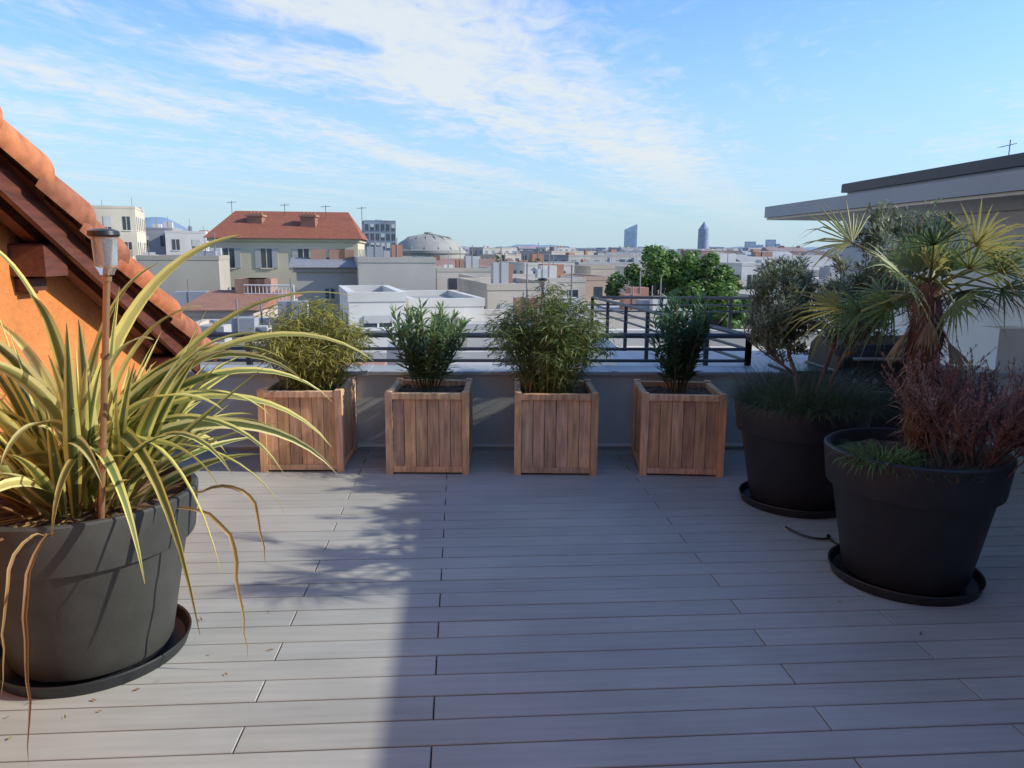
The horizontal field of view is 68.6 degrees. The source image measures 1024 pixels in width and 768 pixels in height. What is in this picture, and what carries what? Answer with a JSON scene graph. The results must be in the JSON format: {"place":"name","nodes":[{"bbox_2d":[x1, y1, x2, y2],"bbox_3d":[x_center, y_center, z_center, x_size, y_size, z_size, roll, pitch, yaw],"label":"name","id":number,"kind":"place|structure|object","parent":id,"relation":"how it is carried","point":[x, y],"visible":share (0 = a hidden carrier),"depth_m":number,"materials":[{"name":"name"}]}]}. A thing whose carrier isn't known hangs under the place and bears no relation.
{"place":"outdoors","nodes":[
{"label":"outdoors","id":0,"kind":"place"},
{"bbox_2d":[136,232,230,294],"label":"beige apartment building","id":1,"kind":"structure","parent":0,"point":[205,270],"depth_m":49.76,"materials":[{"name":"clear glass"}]},
{"bbox_2d":[322,329,521,364],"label":"building","id":2,"kind":"structure","parent":0,"point":[463,355],"depth_m":22.80,"materials":[{"name":"grey concrete"}]},
{"bbox_2d":[199,319,514,364],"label":"rooftop ventilation units","id":3,"kind":"object","parent":2,"relation":"on","point":[227,328],"visible":0.12,"depth_m":20.68},
{"bbox_2d":[398,232,465,257],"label":"domed hall","id":4,"kind":"structure","parent":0,"point":[428,244],"depth_m":194.65,"materials":[{"name":"white metal"}]},
{"bbox_2d":[145,217,836,250],"bbox_3d":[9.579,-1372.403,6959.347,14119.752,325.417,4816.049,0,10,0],"label":"hills","id":5,"kind":"structure","parent":0,"point":[149,221],"depth_m":7197.05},
{"bbox_2d":[142,241,842,299],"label":"midtown buildings","id":6,"kind":"structure","parent":0,"point":[595,263],"depth_m":126.46,"materials":[{"name":"grey concrete"}]},
{"bbox_2d":[0,449,1023,767],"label":"wooden deck","id":7,"kind":"structure","parent":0,"point":[494,611],"depth_m":3.13,"materials":[{"name":"grey wood"}]},
{"bbox_2d":[0,222,147,445],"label":"rendered wall","id":8,"kind":"structure","parent":7,"relation":"on","point":[63,300],"depth_m":3.81,"materials":[{"name":"orange paint"}]},
{"bbox_2d":[0,160,200,373],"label":"roof timbers","id":9,"kind":"object","parent":8,"relation":"attached to","point":[54,245],"visible":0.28,"depth_m":3.54,"materials":[{"name":"brown wood"}]},
{"bbox_2d":[0,107,218,361],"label":"clay roof tiles","id":10,"kind":"object","parent":8,"relation":"attached to","point":[27,162],"visible":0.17,"depth_m":3.52,"materials":[{"name":"ceramic"}]},
{"bbox_2d":[0,466,198,698],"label":"round plant pot","id":11,"kind":"object","parent":7,"relation":"on","point":[101,615],"visible":0.74,"depth_m":2.73,"materials":[{"name":"plastic"}]},
{"bbox_2d":[86,228,119,518],"bbox_3d":[-1.387,0.008,2.587,0.145,1.069,0.100,-7,12,-35],"label":"solar garden lamp","id":12,"kind":"object","parent":11,"relation":"on","point":[104,245],"visible":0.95,"depth_m":2.54,"materials":[{"name":"orange metal"}]},
{"bbox_2d":[0,234,372,754],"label":"phormium plant","id":13,"kind":"object","parent":11,"relation":"in","point":[43,472],"visible":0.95,"depth_m":2.75,"materials":[{"name":"green plant"}]},
{"bbox_2d":[257,376,357,471],"bbox_3d":[-1.542,0.291,5.740,0.600,0.612,0.600,0,10,-2],"label":"wooden planter box","id":14,"kind":"object","parent":7,"relation":"on","point":[333,421],"visible":0.78,"depth_m":5.47,"materials":[{"name":"brown wood"}]},
{"bbox_2d":[229,294,380,389],"bbox_3d":[-1.510,-0.280,5.643,1.098,0.800,1.032,0,10,0],"label":"bamboo shrub","id":15,"kind":"object","parent":14,"relation":"in","point":[309,363],"visible":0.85,"depth_m":5.50,"materials":[{"name":"green plant"}]},
{"bbox_2d":[385,378,472,474],"bbox_3d":[-0.612,0.305,5.700,0.600,0.612,0.600,0,10,0],"label":"wooden planter box","id":16,"kind":"object","parent":7,"relation":"on","point":[428,431],"visible":0.94,"depth_m":5.42,"materials":[{"name":"brown wood"}]},
{"bbox_2d":[378,298,474,391],"bbox_3d":[-0.634,-0.299,5.663,0.668,0.717,0.528,5,11,25],"label":"oleander shrub","id":17,"kind":"object","parent":16,"relation":"on","point":[420,363],"visible":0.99,"depth_m":5.60,"materials":[{"name":"green plant"}]},
{"bbox_2d":[5,455,921,738],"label":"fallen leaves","id":18,"kind":"object","parent":7,"relation":"on","point":[271,649],"visible":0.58,"depth_m":2.82,"materials":[{"name":"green plant"}]},
{"bbox_2d":[514,378,598,475],"bbox_3d":[0.318,0.311,5.700,0.600,0.612,0.600,0,10,0],"label":"wooden planter box","id":19,"kind":"object","parent":7,"relation":"on","point":[556,432],"visible":0.87,"depth_m":5.42,"materials":[{"name":"brown wood"}]},
{"bbox_2d":[529,278,546,392],"bbox_3d":[0.187,-0.343,5.512,0.136,0.866,0.070,-1,10,-10],"label":"solar garden lamp","id":20,"kind":"object","parent":19,"relation":"on","point":[542,284],"visible":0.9,"depth_m":5.44,"materials":[{"name":"orange metal"}]},
{"bbox_2d":[472,279,627,392],"bbox_3d":[0.263,-0.318,5.595,1.152,0.922,1.124,0,10,0],"label":"bamboo shrub","id":21,"kind":"object","parent":19,"relation":"on","point":[560,346],"visible":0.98,"depth_m":5.45,"materials":[{"name":"green plant"}]},
{"bbox_2d":[176,364,1023,450],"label":"parapet wall","id":22,"kind":"structure","parent":7,"relation":"on","point":[493,406],"depth_m":6.09,"materials":[{"name":"concrete"}]},
{"bbox_2d":[193,296,817,365],"bbox_3d":[1.339,-0.537,8.780,4.180,0.627,10.413,9,13,40],"label":"terrace railing","id":23,"kind":"object","parent":22,"relation":"on","point":[729,333],"visible":0.39,"depth_m":6.42,"materials":[{"name":"metal"}]},
{"bbox_2d":[631,379,727,476],"bbox_3d":[1.248,0.318,5.700,0.600,0.612,0.600,1,10,3],"label":"wooden planter box","id":24,"kind":"object","parent":7,"relation":"on","point":[680,433],"visible":0.91,"depth_m":5.43,"materials":[{"name":"brown wood"}]},
{"bbox_2d":[643,286,718,393],"bbox_3d":[1.274,-0.321,5.584,0.526,0.813,0.678,5,11,26],"label":"oleander shrub","id":25,"kind":"object","parent":24,"relation":"on","point":[679,361],"visible":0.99,"depth_m":5.52,"materials":[{"name":"green plant"}]},
{"bbox_2d":[735,391,873,518],"bbox_3d":[1.857,0.438,4.868,0.833,0.671,0.833,-8,13,-38],"label":"round plant pot","id":26,"kind":"object","parent":7,"relation":"on","point":[785,465],"visible":0.64,"depth_m":4.60,"materials":[{"name":"plastic"}]},
{"bbox_2d":[739,197,955,406],"bbox_3d":[2.056,-0.505,4.785,1.304,1.372,1.397,5,11,27],"label":"olive tree","id":27,"kind":"object","parent":26,"relation":"in","point":[764,322],"visible":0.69,"depth_m":4.73,"materials":[{"name":"green plant"}]},
{"bbox_2d":[785,526,838,544],"bbox_3d":[1.762,0.871,4.274,0.131,0.010,0.438,-7,12,-36],"label":"drip irrigation hose","id":28,"kind":"object","parent":7,"relation":"on","point":[828,536],"visible":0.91,"depth_m":4.27,"materials":[{"name":"black rubber"}]},
{"bbox_2d":[768,335,967,428],"bbox_3d":[2.661,0.138,5.686,1.340,0.990,0.522,0,10,-4],"label":"gas barbecue","id":29,"kind":"object","parent":7,"relation":"on","point":[868,357],"visible":0.3,"depth_m":5.45,"materials":[{"name":"black metal"}]},
{"bbox_2d":[824,428,1017,606],"bbox_3d":[1.976,0.638,3.735,0.833,0.671,0.833,4,10,17],"label":"round plant pot","id":30,"kind":"object","parent":7,"relation":"on","point":[919,540],"visible":0.82,"depth_m":3.47,"materials":[{"name":"plastic"}]},
{"bbox_2d":[827,439,937,479],"bbox_3d":[1.733,0.343,3.526,0.491,0.122,0.495,5,11,24],"label":"trailing succulent","id":31,"kind":"object","parent":30,"relation":"in","point":[863,452],"visible":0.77,"depth_m":3.53,"materials":[{"name":"green plant"}]},
{"bbox_2d":[779,199,1023,462],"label":"fan palm","id":32,"kind":"object","parent":30,"relation":"in","point":[927,316],"visible":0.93,"depth_m":3.55,"materials":[{"name":"green plant"}]},
{"bbox_2d":[856,441,1011,483],"bbox_3d":[1.937,0.345,3.536,0.688,0.080,0.658,0,10,0],"label":"ground cover","id":33,"kind":"object","parent":30,"relation":"on","point":[953,458],"visible":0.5,"depth_m":3.53,"materials":[{"name":"green plant"}]},
{"bbox_2d":[879,324,1023,478],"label":"dry heather shrub","id":34,"kind":"object","parent":30,"relation":"in","point":[965,410],"visible":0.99,"depth_m":3.46,"materials":[{"name":"brown plant"}]},
{"bbox_2d":[841,166,1023,333],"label":"wall","id":35,"kind":"structure","parent":7,"relation":"on","point":[855,256],"depth_m":9.79,"materials":[{"name":"grey paint"}]},
{"bbox_2d":[841,152,1023,192],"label":"roof edge","id":36,"kind":"object","parent":35,"relation":"on","point":[993,164],"visible":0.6,"depth_m":8.15,"materials":[{"name":"grey metal"}]},
{"bbox_2d":[997,139,1016,154],"bbox_3d":[5.329,-2.464,8.079,0.173,0.320,0.100,0,10,-4],"label":"roof antenna","id":37,"kind":"object","parent":36,"relation":"on","point":[1008,145],"visible":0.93,"depth_m":8.06,"materials":[{"name":"grey metal"}]},
{"bbox_2d":[869,210,1023,369],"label":"white walls","id":38,"kind":"structure","parent":7,"relation":"on","point":[985,335],"depth_m":6.66,"materials":[{"name":"white paint"}]},
{"bbox_2d":[764,170,1023,217],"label":"canopy fascia","id":39,"kind":"structure","parent":38,"relation":"on","point":[1010,181],"depth_m":5.84,"materials":[{"name":"grey metal"}]},
{"bbox_2d":[767,190,1023,220],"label":"canopy soffit","id":40,"kind":"structure","parent":38,"relation":"attached to","point":[1007,201],"depth_m":6.19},
{"bbox_2d":[0,0,1023,248],"label":"sky","id":41,"kind":"structure","parent":0,"point":[477,123],"materials":[{"name":"blue"}]},
{"bbox_2d":[455,263,605,362],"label":"building","id":42,"kind":"structure","parent":0,"point":[473,342],"depth_m":25.96,"materials":[{"name":"grey concrete"}]},
{"bbox_2d":[465,250,812,299],"bbox_3d":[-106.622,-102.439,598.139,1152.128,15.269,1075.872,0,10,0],"label":"distant trees","id":43,"kind":"object","parent":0,"point":[740,282],"depth_m":77.74,"materials":[{"name":"green plant"}]},
{"bbox_2d":[461,245,842,255],"bbox_3d":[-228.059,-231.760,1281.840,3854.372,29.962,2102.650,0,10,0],"label":"distant city buildings","id":44,"kind":"structure","parent":0,"point":[485,249],"depth_m":387.54,"materials":[{"name":"grey concrete"}]},
{"bbox_2d":[578,329,825,365],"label":"neighbour terrace block","id":45,"kind":"structure","parent":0,"point":[635,342],"depth_m":10.67,"materials":[{"name":"white concrete"}]},
{"bbox_2d":[697,221,709,248],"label":"cylindrical skyscraper","id":46,"kind":"structure","parent":0,"point":[703,235],"depth_m":1473.76,"materials":[{"name":"glass"}]},
{"bbox_2d":[765,240,775,246],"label":"distant tower","id":47,"kind":"structure","parent":0,"point":[770,243],"depth_m":1474.22,"materials":[{"name":"blue glass"}]},
{"bbox_2d":[695,356,902,429],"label":"ornamental grass","id":48,"kind":"object","parent":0,"point":[775,397],"depth_m":4.62,"materials":[{"name":"green plant"}]},
{"label":"ground","id":49,"kind":"structure","parent":0,"visible":0},
{"bbox_2d":[91,198,146,260],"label":"cream apartment building","id":50,"kind":"structure","parent":49,"relation":"on","point":[128,222],"depth_m":89.53,"materials":[{"name":"beige paint"}]},
{"bbox_2d":[145,216,182,254],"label":"grey apartment building","id":51,"kind":"structure","parent":49,"relation":"on","point":[155,235],"depth_m":110.22,"materials":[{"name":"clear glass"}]},
{"bbox_2d":[165,221,209,254],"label":"white apartment building","id":52,"kind":"structure","parent":49,"relation":"on","point":[180,242],"depth_m":108.08,"materials":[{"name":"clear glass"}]},
{"bbox_2d":[181,278,301,321],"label":"building","id":53,"kind":"structure","parent":49,"relation":"on","point":[219,304],"depth_m":29.91,"materials":[{"name":"beige concrete"}]},
{"bbox_2d":[243,284,294,310],"bbox_3d":[-10.134,-3.790,32.394,2.120,1.075,2.145,0,10,0],"label":"white roof guardrail","id":54,"kind":"object","parent":53,"relation":"on","point":[247,285],"visible":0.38,"depth_m":31.29,"materials":[{"name":"white metal"}]},
{"bbox_2d":[196,278,329,364],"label":"building","id":55,"kind":"structure","parent":49,"relation":"on","point":[242,323],"depth_m":21.43,"materials":[{"name":"grey concrete"}]},
{"bbox_2d":[202,201,368,291],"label":"red roof apartment house","id":56,"kind":"structure","parent":49,"relation":"on","point":[268,244],"depth_m":59.38,"materials":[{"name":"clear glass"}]},
{"bbox_2d":[289,249,356,345],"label":"concrete apartment building","id":57,"kind":"structure","parent":49,"relation":"on","point":[318,270],"depth_m":42.74,"materials":[{"name":"grey concrete"}]},
{"bbox_2d":[338,285,406,351],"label":"white apartment building","id":58,"kind":"structure","parent":49,"relation":"on","point":[372,308],"depth_m":24.01,"materials":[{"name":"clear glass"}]},
{"bbox_2d":[362,219,395,252],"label":"glass office building","id":59,"kind":"structure","parent":49,"relation":"on","point":[381,233],"depth_m":245.30,"materials":[{"name":"glass"}]},
{"bbox_2d":[354,238,435,289],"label":"concrete apartment building","id":60,"kind":"structure","parent":49,"relation":"on","point":[395,267],"depth_m":41.68,"materials":[{"name":"grey concrete"}]},
{"bbox_2d":[403,290,484,350],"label":"white apartment building","id":61,"kind":"structure","parent":49,"relation":"on","point":[467,306],"depth_m":27.64,"materials":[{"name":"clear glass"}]},
{"bbox_2d":[170,242,840,328],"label":"neighbouring apartment blocks","id":62,"kind":"structure","parent":49,"relation":"on","point":[588,286],"depth_m":56.08,"materials":[{"name":"beige concrete"}]},
{"bbox_2d":[457,246,561,308],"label":"beige apartment building","id":63,"kind":"structure","parent":49,"relation":"on","point":[501,283],"depth_m":35.12,"materials":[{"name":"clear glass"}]},
{"bbox_2d":[624,224,636,247],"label":"glass skyscraper","id":64,"kind":"structure","parent":49,"relation":"on","point":[630,236],"depth_m":1472.56,"materials":[{"name":"blue glass"}]},
{"bbox_2d":[604,243,704,317],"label":"leafy tree","id":65,"kind":"object","parent":49,"relation":"on","point":[670,268],"visible":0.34,"depth_m":46.39,"materials":[{"name":"green plant"}]},
{"bbox_2d":[680,250,751,328],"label":"leafy tree","id":66,"kind":"object","parent":49,"relation":"on","point":[721,281],"visible":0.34,"depth_m":45.08,"materials":[{"name":"green plant"}]},
{"bbox_2d":[744,241,755,247],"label":"distant tower","id":67,"kind":"structure","parent":49,"relation":"on","point":[749,244],"depth_m":1474.61,"materials":[{"name":"blue glass"}]},
{"bbox_2d":[681,248,824,255],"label":"brick office block","id":68,"kind":"structure","parent":49,"relation":"on","point":[704,252],"depth_m":218.77,"materials":[{"name":"brown brick"}]},
{"bbox_2d":[702,249,824,289],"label":"white apartment building","id":69,"kind":"structure","parent":49,"relation":"on","point":[744,271],"depth_m":78.78,"materials":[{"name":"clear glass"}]}
]}

